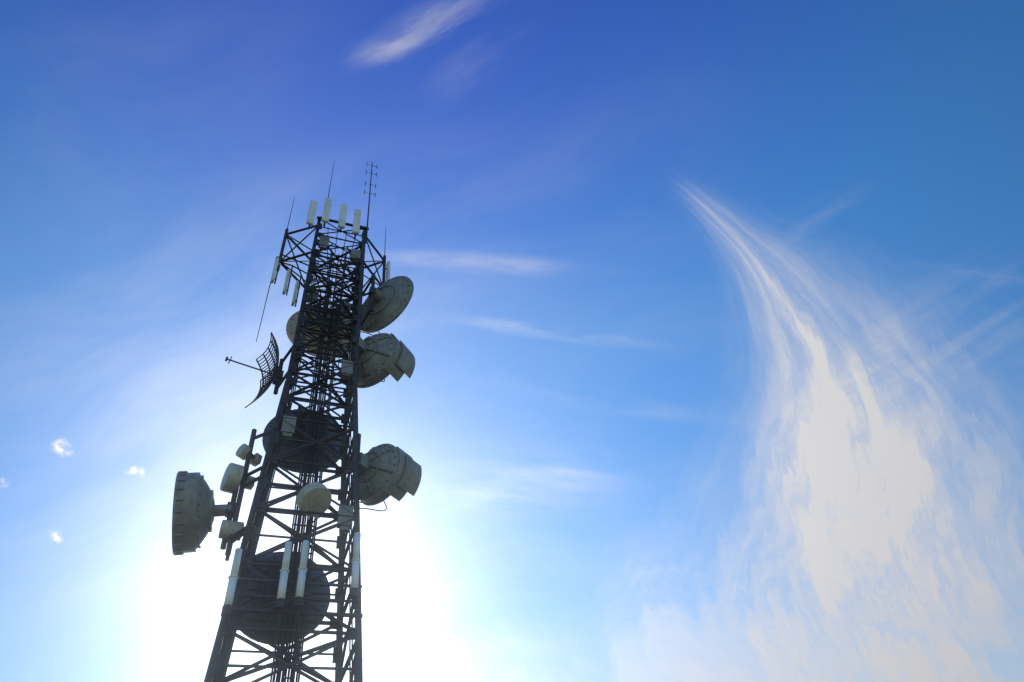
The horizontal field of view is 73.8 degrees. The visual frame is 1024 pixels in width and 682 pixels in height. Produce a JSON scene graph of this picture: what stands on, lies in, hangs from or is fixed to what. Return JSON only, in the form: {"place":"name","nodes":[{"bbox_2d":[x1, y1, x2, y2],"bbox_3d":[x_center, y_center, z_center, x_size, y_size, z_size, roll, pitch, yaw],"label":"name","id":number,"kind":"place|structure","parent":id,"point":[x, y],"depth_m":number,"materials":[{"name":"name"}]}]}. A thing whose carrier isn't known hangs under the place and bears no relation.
{"place":"outdoors","nodes":[
{"label":"outdoors","id":0,"kind":"place"},
{"bbox_2d":[172,162,421,681],"bbox_3d":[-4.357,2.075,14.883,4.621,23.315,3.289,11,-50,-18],"label":"tower","id":1,"kind":"structure","parent":0,"point":[277,601],"depth_m":13.84,"materials":[{"name":"metal"}]},
{"bbox_2d":[0,0,1023,681],"label":"sky","id":2,"kind":"structure","parent":0,"point":[712,323],"materials":[{"name":"blue"}]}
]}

